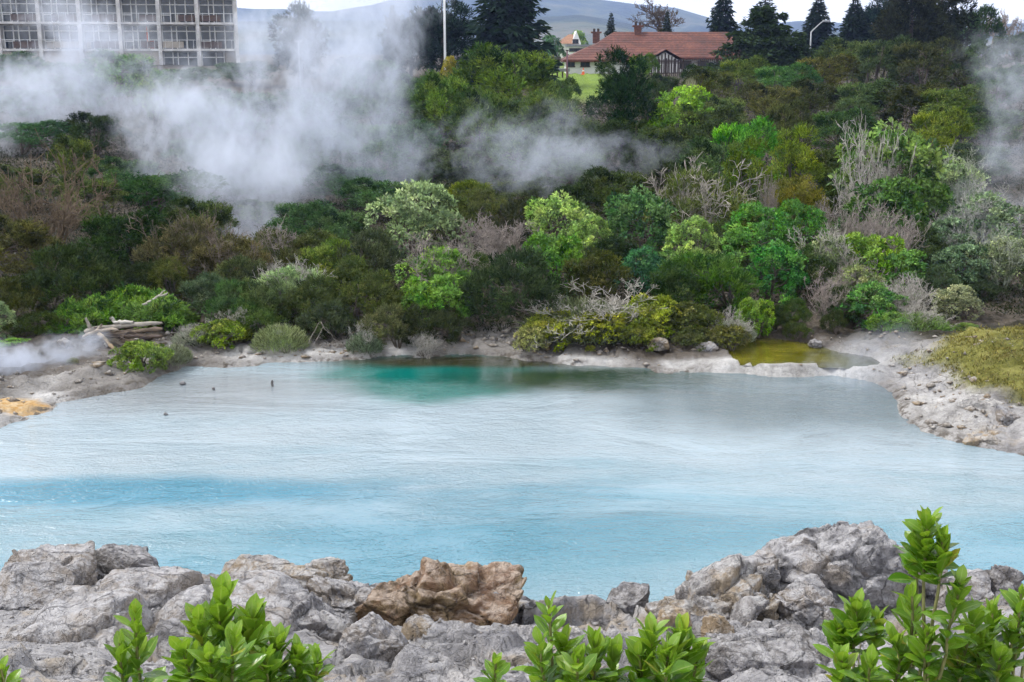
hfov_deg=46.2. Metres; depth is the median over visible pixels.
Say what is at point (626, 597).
boulder
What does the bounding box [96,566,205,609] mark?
boulder
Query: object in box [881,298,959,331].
twiggy tuft
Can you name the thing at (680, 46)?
red roofed house
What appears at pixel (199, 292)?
heath bush
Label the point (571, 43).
white house
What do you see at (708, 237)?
broadleaf shrub
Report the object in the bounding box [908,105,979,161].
scrub tree
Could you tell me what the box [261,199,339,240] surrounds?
scrub tree
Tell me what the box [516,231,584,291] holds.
leafy bush
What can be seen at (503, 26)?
conifer tree
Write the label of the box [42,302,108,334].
bracken clump
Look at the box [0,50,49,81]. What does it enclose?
scrub tree
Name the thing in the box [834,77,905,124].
scrub tree
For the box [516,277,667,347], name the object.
twiggy tuft
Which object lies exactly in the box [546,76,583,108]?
scrub tree
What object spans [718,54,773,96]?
scrub tree
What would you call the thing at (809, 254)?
heath bush
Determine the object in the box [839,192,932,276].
dead shrub
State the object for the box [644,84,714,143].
leafy bush
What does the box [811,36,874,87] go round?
scrub tree
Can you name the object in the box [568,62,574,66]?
window
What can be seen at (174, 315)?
bracken clump
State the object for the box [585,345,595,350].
cushion shrub
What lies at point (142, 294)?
bracken clump
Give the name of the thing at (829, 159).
scrub tree
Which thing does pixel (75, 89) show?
scrub tree
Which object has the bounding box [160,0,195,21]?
window
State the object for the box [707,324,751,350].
cushion shrub
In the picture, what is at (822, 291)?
dead shrub
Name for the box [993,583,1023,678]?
leafy shrub
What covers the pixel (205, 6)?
window
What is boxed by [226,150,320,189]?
scrub tree
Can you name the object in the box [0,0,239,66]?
balcony block
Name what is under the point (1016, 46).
scrub tree
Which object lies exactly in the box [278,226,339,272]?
heath bush
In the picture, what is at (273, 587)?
rock outcrop
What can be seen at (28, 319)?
heath bush
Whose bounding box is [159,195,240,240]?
scrub tree
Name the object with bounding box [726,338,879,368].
pond water
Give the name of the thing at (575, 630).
stone
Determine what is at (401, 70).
conifer tree
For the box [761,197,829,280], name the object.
broadleaf shrub
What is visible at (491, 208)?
heath bush
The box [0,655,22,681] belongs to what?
leafy shrub
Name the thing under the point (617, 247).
heath bush
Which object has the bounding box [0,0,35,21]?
window
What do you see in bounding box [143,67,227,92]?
scrub tree
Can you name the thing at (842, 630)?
leafy shrub
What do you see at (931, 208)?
scrub tree
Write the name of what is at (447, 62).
leafy bush
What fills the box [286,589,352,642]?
boulder
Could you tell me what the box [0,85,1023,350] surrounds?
undergrowth
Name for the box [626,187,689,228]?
scrub tree
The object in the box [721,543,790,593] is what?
rock outcrop
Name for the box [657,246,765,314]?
heath bush
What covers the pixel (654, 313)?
cushion shrub
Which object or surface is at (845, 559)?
rock outcrop
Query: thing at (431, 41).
pine tree
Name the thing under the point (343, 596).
boulder
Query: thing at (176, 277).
heath bush
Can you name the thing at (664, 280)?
heath bush
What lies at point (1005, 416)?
boulder
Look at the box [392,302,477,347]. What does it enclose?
heath bush
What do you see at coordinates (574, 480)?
water
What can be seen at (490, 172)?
scrub tree
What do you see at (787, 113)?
scrub tree
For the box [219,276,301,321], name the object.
heath bush
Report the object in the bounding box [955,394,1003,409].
boulder
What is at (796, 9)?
sky
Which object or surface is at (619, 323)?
cushion shrub
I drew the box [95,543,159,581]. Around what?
boulder
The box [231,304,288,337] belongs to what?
heath bush
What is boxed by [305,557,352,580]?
boulder
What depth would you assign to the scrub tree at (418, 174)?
50.42 m
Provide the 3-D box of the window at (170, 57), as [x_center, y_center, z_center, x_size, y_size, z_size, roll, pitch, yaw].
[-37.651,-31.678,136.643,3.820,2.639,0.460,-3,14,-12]
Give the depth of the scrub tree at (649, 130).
59.42 m
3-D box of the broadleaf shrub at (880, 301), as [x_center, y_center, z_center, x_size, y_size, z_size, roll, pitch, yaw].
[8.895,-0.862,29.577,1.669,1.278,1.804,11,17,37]
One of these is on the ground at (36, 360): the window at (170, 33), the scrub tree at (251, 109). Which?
the scrub tree at (251, 109)
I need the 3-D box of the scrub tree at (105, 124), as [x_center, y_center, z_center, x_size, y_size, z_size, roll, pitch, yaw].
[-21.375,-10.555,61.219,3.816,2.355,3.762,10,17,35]
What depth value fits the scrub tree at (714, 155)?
47.96 m
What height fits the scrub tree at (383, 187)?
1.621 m
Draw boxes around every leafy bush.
[0,337,30,347]
[400,272,473,320]
[438,56,458,96]
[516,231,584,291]
[540,34,568,67]
[573,29,588,44]
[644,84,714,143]
[733,297,775,337]
[822,175,933,264]
[835,231,911,290]
[864,311,912,331]
[878,248,932,297]
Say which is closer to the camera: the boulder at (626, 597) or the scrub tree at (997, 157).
the boulder at (626, 597)
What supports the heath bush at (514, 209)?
on the ground at (36, 360)
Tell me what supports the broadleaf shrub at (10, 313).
on the ground at (36, 360)
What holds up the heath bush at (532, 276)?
on the ground at (36, 360)
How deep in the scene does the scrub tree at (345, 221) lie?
37.46 m
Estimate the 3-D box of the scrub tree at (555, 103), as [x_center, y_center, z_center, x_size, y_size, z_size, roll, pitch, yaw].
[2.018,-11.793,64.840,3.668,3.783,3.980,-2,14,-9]
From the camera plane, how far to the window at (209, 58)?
137.09 m
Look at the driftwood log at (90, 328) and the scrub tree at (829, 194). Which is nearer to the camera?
the driftwood log at (90, 328)
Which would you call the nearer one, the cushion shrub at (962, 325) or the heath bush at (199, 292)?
the cushion shrub at (962, 325)
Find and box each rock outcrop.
[0,585,154,650]
[153,569,303,631]
[631,555,780,627]
[704,623,829,680]
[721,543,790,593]
[766,520,918,614]
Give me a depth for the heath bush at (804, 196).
40.07 m
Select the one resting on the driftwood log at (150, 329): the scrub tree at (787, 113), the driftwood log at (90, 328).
the driftwood log at (90, 328)
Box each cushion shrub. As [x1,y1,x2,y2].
[106,339,175,373]
[189,318,247,349]
[512,325,552,351]
[521,307,580,352]
[569,310,630,343]
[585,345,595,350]
[618,318,668,351]
[621,292,682,338]
[655,300,724,341]
[671,325,714,351]
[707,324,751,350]
[951,322,978,330]
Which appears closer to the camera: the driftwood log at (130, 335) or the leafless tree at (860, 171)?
the driftwood log at (130, 335)
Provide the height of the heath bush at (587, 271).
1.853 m
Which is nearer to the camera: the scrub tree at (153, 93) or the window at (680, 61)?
the scrub tree at (153, 93)
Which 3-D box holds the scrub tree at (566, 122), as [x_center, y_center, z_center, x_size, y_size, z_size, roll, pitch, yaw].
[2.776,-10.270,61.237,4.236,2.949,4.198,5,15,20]
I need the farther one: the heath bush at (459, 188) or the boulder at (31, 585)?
the heath bush at (459, 188)
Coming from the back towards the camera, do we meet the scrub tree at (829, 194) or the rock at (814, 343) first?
the scrub tree at (829, 194)
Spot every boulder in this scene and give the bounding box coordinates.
[0,561,76,610]
[2,540,97,585]
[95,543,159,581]
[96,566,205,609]
[221,554,328,591]
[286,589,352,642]
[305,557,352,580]
[306,574,378,622]
[338,611,408,662]
[355,557,526,626]
[401,614,434,640]
[606,581,649,616]
[769,573,836,630]
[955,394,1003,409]
[962,425,1006,445]
[995,405,1019,425]
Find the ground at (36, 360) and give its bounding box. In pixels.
[0,54,1023,681]
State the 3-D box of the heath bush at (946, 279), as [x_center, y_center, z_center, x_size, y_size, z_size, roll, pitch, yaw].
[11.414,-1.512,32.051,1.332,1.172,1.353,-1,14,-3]
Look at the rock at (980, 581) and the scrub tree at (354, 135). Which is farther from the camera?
the scrub tree at (354, 135)
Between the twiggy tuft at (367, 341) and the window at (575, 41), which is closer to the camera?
the twiggy tuft at (367, 341)
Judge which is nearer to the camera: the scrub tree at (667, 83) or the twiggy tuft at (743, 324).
the twiggy tuft at (743, 324)
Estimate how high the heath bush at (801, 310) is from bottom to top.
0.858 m
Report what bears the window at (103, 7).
in the balcony block
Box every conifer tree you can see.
[381,3,407,75]
[456,0,564,85]
[604,13,616,36]
[658,11,671,31]
[705,0,741,32]
[752,0,776,55]
[796,0,839,62]
[835,0,874,54]
[868,0,916,66]
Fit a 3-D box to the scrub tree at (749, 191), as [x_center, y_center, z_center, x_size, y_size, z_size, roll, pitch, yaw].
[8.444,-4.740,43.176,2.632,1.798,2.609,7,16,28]
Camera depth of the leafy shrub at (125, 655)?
2.52 m
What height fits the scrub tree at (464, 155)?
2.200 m
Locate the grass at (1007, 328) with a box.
[892,322,1023,404]
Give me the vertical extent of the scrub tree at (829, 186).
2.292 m
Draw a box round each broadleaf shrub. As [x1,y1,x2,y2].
[0,301,17,338]
[363,178,474,261]
[524,189,597,269]
[567,213,613,271]
[602,183,680,276]
[613,244,665,296]
[658,213,722,282]
[719,200,798,284]
[746,238,811,302]
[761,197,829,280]
[826,117,958,247]
[833,279,909,329]
[929,283,984,320]
[932,242,995,295]
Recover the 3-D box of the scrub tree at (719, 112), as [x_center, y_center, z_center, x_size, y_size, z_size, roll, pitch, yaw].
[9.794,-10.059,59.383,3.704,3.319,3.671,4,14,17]
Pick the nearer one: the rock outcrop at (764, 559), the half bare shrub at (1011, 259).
the rock outcrop at (764, 559)
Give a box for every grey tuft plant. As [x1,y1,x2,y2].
[66,357,79,363]
[151,343,193,366]
[249,320,310,353]
[678,76,700,118]
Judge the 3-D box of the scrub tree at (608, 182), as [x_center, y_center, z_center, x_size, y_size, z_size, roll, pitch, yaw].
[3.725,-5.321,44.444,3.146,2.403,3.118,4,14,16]
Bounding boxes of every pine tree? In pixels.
[268,0,330,85]
[377,6,436,77]
[402,0,475,74]
[858,0,888,43]
[869,0,948,83]
[899,0,978,68]
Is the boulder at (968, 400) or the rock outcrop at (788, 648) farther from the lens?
the boulder at (968, 400)
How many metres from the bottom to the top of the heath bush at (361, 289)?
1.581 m
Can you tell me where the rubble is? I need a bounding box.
[0,321,1020,429]
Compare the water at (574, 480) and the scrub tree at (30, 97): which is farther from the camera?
the scrub tree at (30, 97)
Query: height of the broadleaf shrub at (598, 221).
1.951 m
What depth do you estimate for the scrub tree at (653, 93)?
76.13 m
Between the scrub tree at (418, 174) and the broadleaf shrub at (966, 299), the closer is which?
the broadleaf shrub at (966, 299)
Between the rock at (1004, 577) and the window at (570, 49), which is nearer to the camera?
the rock at (1004, 577)
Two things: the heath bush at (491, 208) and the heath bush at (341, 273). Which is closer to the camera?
the heath bush at (341, 273)
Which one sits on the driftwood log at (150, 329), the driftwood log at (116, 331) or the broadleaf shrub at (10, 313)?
the driftwood log at (116, 331)
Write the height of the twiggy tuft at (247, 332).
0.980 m
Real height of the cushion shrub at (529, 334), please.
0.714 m
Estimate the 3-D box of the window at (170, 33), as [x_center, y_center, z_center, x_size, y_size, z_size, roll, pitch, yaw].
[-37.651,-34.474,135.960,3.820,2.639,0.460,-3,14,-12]
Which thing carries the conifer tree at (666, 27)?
on the ground at (36, 360)
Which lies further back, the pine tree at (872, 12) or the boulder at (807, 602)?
the pine tree at (872, 12)
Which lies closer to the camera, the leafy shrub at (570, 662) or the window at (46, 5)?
the leafy shrub at (570, 662)
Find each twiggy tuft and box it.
[170,322,209,345]
[202,306,256,342]
[345,316,386,354]
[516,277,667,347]
[711,306,757,343]
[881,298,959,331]
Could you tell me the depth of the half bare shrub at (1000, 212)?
38.60 m
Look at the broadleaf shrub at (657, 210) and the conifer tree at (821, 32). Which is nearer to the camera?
the broadleaf shrub at (657, 210)
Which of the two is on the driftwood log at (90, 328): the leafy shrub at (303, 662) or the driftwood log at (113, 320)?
the driftwood log at (113, 320)
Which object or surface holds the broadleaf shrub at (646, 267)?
on the ground at (36, 360)
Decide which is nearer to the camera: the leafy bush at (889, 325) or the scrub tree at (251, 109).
the leafy bush at (889, 325)
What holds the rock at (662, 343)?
on the ground at (36, 360)
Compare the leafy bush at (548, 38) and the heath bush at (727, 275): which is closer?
the heath bush at (727, 275)
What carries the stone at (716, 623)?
on the ground at (36, 360)
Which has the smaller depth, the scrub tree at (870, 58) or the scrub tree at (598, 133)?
the scrub tree at (598, 133)
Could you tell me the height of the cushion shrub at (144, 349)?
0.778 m
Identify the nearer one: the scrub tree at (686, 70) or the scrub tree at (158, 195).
the scrub tree at (158, 195)
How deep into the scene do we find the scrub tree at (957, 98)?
66.12 m
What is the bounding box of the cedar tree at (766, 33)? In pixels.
[705,2,817,78]
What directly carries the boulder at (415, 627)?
on the ground at (36, 360)
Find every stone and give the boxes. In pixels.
[559,625,583,641]
[657,605,691,633]
[700,613,734,636]
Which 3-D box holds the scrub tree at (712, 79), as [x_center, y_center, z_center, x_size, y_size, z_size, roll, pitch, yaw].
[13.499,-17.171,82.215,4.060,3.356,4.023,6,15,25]
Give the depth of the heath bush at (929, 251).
36.16 m
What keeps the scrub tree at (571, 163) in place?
on the ground at (36, 360)
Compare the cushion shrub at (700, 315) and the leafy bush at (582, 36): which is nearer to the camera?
the cushion shrub at (700, 315)
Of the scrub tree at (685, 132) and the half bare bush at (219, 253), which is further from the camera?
the scrub tree at (685, 132)
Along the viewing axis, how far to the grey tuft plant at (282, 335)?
27.84 m
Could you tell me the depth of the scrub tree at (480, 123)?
61.58 m
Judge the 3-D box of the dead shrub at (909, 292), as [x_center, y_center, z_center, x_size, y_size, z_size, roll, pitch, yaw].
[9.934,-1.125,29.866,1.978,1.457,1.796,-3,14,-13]
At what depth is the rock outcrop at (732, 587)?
11.23 m
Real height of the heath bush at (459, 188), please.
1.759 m
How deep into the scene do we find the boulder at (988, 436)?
21.79 m
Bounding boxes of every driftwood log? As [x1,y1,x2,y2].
[82,323,118,338]
[84,317,162,333]
[90,326,162,336]
[91,335,125,342]
[94,327,138,332]
[96,333,162,339]
[97,332,116,349]
[109,317,133,323]
[118,331,150,340]
[120,338,133,342]
[142,290,167,305]
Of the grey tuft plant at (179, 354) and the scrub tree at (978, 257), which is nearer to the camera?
the grey tuft plant at (179, 354)
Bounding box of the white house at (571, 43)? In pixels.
[555,31,589,57]
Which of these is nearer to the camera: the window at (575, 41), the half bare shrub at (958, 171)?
the half bare shrub at (958, 171)
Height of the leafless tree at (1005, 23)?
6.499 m
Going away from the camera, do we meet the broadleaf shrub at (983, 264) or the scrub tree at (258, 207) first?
the broadleaf shrub at (983, 264)
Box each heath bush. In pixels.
[0,274,47,326]
[0,310,69,337]
[7,239,126,321]
[64,248,131,299]
[107,259,175,296]
[147,255,191,300]
[177,271,225,322]
[198,276,265,324]
[208,253,268,306]
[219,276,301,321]
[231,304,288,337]
[277,274,352,325]
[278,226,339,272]
[293,298,356,339]
[296,236,358,293]
[320,254,382,303]
[329,225,409,287]
[333,268,408,323]
[357,302,415,348]
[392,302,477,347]
[424,194,481,237]
[447,178,492,213]
[449,249,491,303]
[457,243,574,331]
[467,185,513,231]
[484,196,549,242]
[555,246,634,299]
[583,233,640,285]
[593,60,616,80]
[642,258,704,319]
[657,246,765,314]
[695,217,759,267]
[755,303,791,330]
[763,173,831,237]
[775,243,837,302]
[775,297,812,327]
[782,321,813,339]
[813,285,867,323]
[819,309,848,333]
[888,223,948,268]
[918,263,964,302]
[956,275,1008,300]
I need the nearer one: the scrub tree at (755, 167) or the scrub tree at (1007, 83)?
the scrub tree at (755, 167)
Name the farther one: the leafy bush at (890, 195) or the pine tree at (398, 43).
the pine tree at (398, 43)
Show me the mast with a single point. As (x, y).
(444, 15)
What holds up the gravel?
on the ground at (36, 360)
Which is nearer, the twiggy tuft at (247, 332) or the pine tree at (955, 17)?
the twiggy tuft at (247, 332)
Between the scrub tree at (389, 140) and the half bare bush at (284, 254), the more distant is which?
the scrub tree at (389, 140)
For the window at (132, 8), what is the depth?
134.30 m
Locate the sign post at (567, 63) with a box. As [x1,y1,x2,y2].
[566,50,568,77]
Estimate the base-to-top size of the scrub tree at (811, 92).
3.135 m
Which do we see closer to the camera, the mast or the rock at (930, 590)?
the rock at (930, 590)
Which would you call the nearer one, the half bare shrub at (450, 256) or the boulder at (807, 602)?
the boulder at (807, 602)
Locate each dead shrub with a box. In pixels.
[409,326,451,358]
[422,206,540,268]
[749,174,778,243]
[802,194,866,251]
[804,267,872,323]
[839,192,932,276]
[865,271,941,312]
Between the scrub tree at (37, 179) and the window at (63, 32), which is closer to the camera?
the scrub tree at (37, 179)
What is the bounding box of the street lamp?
[809,20,828,48]
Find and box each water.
[0,354,1023,601]
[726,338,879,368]
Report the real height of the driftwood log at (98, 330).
0.372 m
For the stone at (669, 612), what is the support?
on the ground at (36, 360)
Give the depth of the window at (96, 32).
133.91 m
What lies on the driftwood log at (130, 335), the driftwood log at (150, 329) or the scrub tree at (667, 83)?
the driftwood log at (150, 329)
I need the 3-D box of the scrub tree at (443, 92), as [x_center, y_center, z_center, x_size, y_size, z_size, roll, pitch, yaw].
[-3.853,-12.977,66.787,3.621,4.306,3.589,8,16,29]
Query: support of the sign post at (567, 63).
on the ground at (36, 360)
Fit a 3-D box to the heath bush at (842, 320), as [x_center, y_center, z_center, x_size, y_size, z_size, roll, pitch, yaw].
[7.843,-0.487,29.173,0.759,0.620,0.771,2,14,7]
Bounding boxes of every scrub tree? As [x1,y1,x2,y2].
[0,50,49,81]
[0,86,68,122]
[0,119,81,154]
[0,163,61,208]
[0,213,65,274]
[1,58,92,96]
[45,133,101,178]
[45,172,139,218]
[50,72,122,115]
[58,111,134,157]
[70,207,181,268]
[71,48,166,102]
[82,156,164,195]
[116,166,229,215]
[132,76,188,125]
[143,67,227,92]
[156,135,247,172]
[157,93,242,144]
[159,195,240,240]
[189,87,288,144]
[200,172,290,197]
[207,60,282,84]
[223,198,288,227]
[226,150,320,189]
[257,125,346,170]
[261,87,364,139]
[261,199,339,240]
[299,162,390,204]
[300,205,371,245]
[308,118,383,168]
[319,55,406,109]
[333,176,412,214]
[346,88,419,125]
[358,118,449,170]
[379,72,436,116]
[387,158,465,194]
[403,102,475,144]
[409,69,472,134]
[411,142,489,189]
[441,162,518,189]
[442,41,559,125]
[446,85,508,157]
[463,93,546,139]
[486,118,576,179]
[496,176,568,204]
[518,87,583,151]
[525,147,607,187]
[531,111,601,155]
[544,184,612,222]
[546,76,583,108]
[565,119,639,171]
[568,164,649,220]
[582,44,661,164]
[601,114,675,167]
[616,136,694,190]
[623,79,669,120]
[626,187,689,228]
[629,52,660,82]
[649,73,679,100]
[657,119,733,166]
[672,135,743,195]
[678,63,715,84]
[678,66,734,107]
[678,105,748,142]
[697,92,748,126]
[710,115,785,184]
[715,184,773,222]
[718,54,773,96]
[718,133,773,221]
[730,81,801,136]
[754,61,823,101]
[761,97,815,166]
[764,120,826,192]
[780,78,842,126]
[788,188,845,237]
[795,53,866,95]
[805,146,854,185]
[809,105,881,151]
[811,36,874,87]
[814,166,857,212]
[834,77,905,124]
[855,34,923,88]
[870,78,954,132]
[888,36,973,87]
[903,167,947,212]
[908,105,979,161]
[915,84,1002,138]
[933,42,1001,89]
[941,142,1017,177]
[941,252,1023,271]
[949,3,1008,73]
[952,104,1023,147]
[970,63,1023,109]
[991,31,1023,65]
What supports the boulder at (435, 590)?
on the ground at (36, 360)
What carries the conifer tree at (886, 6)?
on the ground at (36, 360)
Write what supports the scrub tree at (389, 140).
on the ground at (36, 360)
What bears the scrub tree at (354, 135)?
on the ground at (36, 360)
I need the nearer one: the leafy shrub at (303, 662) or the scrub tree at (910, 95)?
the leafy shrub at (303, 662)
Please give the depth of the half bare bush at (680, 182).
38.35 m
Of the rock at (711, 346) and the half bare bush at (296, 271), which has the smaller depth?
the rock at (711, 346)
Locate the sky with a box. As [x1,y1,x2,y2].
[237,0,1023,23]
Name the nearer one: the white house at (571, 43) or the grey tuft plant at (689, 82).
the grey tuft plant at (689, 82)
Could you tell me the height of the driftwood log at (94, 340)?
0.178 m
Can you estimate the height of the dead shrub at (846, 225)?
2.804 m
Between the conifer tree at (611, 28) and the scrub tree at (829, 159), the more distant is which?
the conifer tree at (611, 28)
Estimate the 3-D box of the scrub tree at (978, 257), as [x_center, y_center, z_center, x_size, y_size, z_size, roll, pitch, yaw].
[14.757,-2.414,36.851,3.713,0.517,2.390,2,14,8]
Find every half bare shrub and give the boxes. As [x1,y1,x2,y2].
[394,232,496,308]
[787,221,859,295]
[822,247,888,309]
[917,199,984,271]
[927,139,992,218]
[944,168,1023,250]
[965,220,1023,291]
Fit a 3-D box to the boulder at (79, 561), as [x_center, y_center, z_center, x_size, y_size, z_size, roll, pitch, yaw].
[-4.595,2.430,11.900,1.046,0.825,0.848,0,14,0]
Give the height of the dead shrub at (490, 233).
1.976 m
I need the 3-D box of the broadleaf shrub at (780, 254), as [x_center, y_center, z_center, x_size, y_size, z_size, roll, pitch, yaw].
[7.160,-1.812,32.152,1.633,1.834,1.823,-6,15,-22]
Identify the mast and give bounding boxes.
[443,0,445,69]
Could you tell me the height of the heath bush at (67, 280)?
2.098 m
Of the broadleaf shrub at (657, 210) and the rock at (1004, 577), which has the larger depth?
the broadleaf shrub at (657, 210)
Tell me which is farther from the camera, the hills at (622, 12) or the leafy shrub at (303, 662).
the hills at (622, 12)
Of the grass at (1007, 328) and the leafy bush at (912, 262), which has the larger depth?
the leafy bush at (912, 262)
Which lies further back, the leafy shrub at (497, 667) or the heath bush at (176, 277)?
the heath bush at (176, 277)
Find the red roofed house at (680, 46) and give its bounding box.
[560,22,746,73]
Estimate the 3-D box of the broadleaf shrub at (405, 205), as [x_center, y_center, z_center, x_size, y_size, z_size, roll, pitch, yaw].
[-2.982,-3.659,37.708,3.208,2.983,3.467,6,15,25]
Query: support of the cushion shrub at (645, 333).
on the ground at (36, 360)
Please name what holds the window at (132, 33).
in the balcony block
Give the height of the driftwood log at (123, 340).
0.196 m
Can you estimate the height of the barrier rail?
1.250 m
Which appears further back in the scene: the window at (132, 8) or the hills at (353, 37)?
the hills at (353, 37)
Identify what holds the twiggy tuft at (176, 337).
on the ground at (36, 360)
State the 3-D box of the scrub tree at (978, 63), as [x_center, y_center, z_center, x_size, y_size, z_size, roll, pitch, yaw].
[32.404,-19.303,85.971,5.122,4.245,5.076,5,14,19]
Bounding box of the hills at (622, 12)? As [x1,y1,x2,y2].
[237,0,1023,31]
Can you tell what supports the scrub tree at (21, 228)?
on the ground at (36, 360)
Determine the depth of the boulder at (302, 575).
11.80 m
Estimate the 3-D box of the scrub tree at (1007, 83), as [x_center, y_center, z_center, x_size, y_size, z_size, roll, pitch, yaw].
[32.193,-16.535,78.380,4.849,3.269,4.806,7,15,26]
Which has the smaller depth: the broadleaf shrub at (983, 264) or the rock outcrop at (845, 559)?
the rock outcrop at (845, 559)
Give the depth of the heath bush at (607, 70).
105.16 m
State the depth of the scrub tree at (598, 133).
58.81 m
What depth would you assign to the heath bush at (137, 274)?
31.60 m
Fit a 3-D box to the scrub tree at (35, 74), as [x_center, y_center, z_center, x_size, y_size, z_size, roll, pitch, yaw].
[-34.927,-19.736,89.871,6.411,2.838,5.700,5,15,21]
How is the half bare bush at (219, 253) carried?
on the ground at (36, 360)
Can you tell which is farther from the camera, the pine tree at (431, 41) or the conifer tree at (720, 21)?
the conifer tree at (720, 21)
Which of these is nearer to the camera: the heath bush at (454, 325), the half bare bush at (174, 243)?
the heath bush at (454, 325)
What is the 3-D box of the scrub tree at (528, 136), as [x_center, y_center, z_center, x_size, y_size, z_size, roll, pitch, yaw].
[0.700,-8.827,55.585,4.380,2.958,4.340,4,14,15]
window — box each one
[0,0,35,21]
[2,24,38,48]
[41,0,76,21]
[43,24,78,48]
[81,0,116,21]
[83,24,118,48]
[121,0,156,21]
[122,24,157,48]
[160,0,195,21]
[161,25,196,48]
[163,51,197,64]
[198,0,233,21]
[200,25,234,48]
[201,51,235,65]
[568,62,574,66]
[569,48,577,51]
[572,39,578,43]
[580,62,589,66]
[680,61,690,68]
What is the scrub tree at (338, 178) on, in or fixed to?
on the ground at (36, 360)
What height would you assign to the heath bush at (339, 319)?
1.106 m
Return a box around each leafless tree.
[0,129,118,269]
[626,0,685,31]
[829,113,916,234]
[982,16,1007,60]
[1000,8,1023,57]
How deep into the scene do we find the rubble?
26.35 m
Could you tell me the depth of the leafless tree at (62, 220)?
36.58 m
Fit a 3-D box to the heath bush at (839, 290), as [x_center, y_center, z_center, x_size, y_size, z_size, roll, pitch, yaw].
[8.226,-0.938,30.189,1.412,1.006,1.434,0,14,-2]
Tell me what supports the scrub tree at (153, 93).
on the ground at (36, 360)
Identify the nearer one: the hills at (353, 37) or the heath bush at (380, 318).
the heath bush at (380, 318)
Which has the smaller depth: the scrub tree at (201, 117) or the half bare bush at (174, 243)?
the half bare bush at (174, 243)
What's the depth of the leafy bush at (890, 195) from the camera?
37.34 m
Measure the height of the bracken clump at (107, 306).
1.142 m
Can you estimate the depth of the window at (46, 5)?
132.42 m
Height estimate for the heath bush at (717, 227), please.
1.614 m
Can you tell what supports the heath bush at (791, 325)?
on the ground at (36, 360)
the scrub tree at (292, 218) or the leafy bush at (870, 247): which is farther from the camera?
the scrub tree at (292, 218)
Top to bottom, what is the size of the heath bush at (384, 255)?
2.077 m
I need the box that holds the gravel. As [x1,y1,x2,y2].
[0,577,1018,681]
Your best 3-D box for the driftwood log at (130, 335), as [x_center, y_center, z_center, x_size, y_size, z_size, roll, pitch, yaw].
[-8.926,-0.104,27.978,1.551,0.159,0.167,0,14,0]
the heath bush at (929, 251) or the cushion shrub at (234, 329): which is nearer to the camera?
the cushion shrub at (234, 329)
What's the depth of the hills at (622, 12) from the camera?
2327.54 m
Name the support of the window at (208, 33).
in the balcony block
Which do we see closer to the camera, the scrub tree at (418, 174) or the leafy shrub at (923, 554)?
the leafy shrub at (923, 554)
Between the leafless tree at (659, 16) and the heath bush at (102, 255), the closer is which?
the heath bush at (102, 255)
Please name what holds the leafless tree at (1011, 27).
on the ground at (36, 360)
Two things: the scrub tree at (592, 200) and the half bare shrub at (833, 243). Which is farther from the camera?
the scrub tree at (592, 200)
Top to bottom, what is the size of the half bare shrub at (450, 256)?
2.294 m
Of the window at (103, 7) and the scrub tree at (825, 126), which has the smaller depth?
the scrub tree at (825, 126)
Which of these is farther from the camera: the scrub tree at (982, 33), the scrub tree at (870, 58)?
the scrub tree at (982, 33)
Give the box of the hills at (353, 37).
[238,15,1023,53]
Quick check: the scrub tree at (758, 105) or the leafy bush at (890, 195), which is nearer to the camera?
the leafy bush at (890, 195)
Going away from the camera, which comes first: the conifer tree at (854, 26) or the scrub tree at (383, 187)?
the scrub tree at (383, 187)
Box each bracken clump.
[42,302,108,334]
[56,292,130,329]
[104,281,176,324]
[117,296,200,331]
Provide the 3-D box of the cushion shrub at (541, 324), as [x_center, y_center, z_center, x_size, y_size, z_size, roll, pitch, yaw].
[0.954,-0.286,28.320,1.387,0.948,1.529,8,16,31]
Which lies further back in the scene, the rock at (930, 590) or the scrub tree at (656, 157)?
the scrub tree at (656, 157)
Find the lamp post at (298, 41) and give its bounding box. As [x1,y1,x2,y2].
[294,40,301,86]
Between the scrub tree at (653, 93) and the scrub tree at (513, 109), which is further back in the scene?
the scrub tree at (653, 93)
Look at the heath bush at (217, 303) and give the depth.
29.22 m
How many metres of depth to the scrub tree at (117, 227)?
34.08 m
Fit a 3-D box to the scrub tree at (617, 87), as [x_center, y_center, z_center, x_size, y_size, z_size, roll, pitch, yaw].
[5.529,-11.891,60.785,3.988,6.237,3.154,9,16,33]
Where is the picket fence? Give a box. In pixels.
[649,58,726,77]
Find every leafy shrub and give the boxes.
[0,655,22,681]
[103,598,167,681]
[152,570,286,681]
[245,622,335,681]
[472,652,510,681]
[511,591,629,681]
[618,612,714,681]
[813,588,894,681]
[857,594,1023,681]
[874,505,993,681]
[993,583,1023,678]
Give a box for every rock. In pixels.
[57,337,72,348]
[647,337,669,350]
[694,341,718,351]
[808,339,821,347]
[914,570,947,597]
[935,568,993,607]
[985,564,1023,592]
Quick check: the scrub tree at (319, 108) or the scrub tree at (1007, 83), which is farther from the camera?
the scrub tree at (1007, 83)
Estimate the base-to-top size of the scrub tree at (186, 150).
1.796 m
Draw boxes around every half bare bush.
[126,205,243,289]
[189,219,273,289]
[239,214,315,279]
[252,253,335,312]
[635,155,767,256]
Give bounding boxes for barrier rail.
[551,68,569,77]
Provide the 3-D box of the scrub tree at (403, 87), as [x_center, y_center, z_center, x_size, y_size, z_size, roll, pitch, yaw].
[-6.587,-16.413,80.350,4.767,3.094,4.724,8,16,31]
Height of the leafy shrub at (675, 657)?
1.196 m
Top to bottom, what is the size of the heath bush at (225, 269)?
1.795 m
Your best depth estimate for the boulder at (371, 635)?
9.91 m
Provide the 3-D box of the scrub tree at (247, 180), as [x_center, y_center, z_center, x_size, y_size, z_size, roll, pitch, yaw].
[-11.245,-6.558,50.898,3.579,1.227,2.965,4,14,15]
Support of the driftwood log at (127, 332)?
on the driftwood log at (123, 340)
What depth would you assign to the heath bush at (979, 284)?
32.59 m

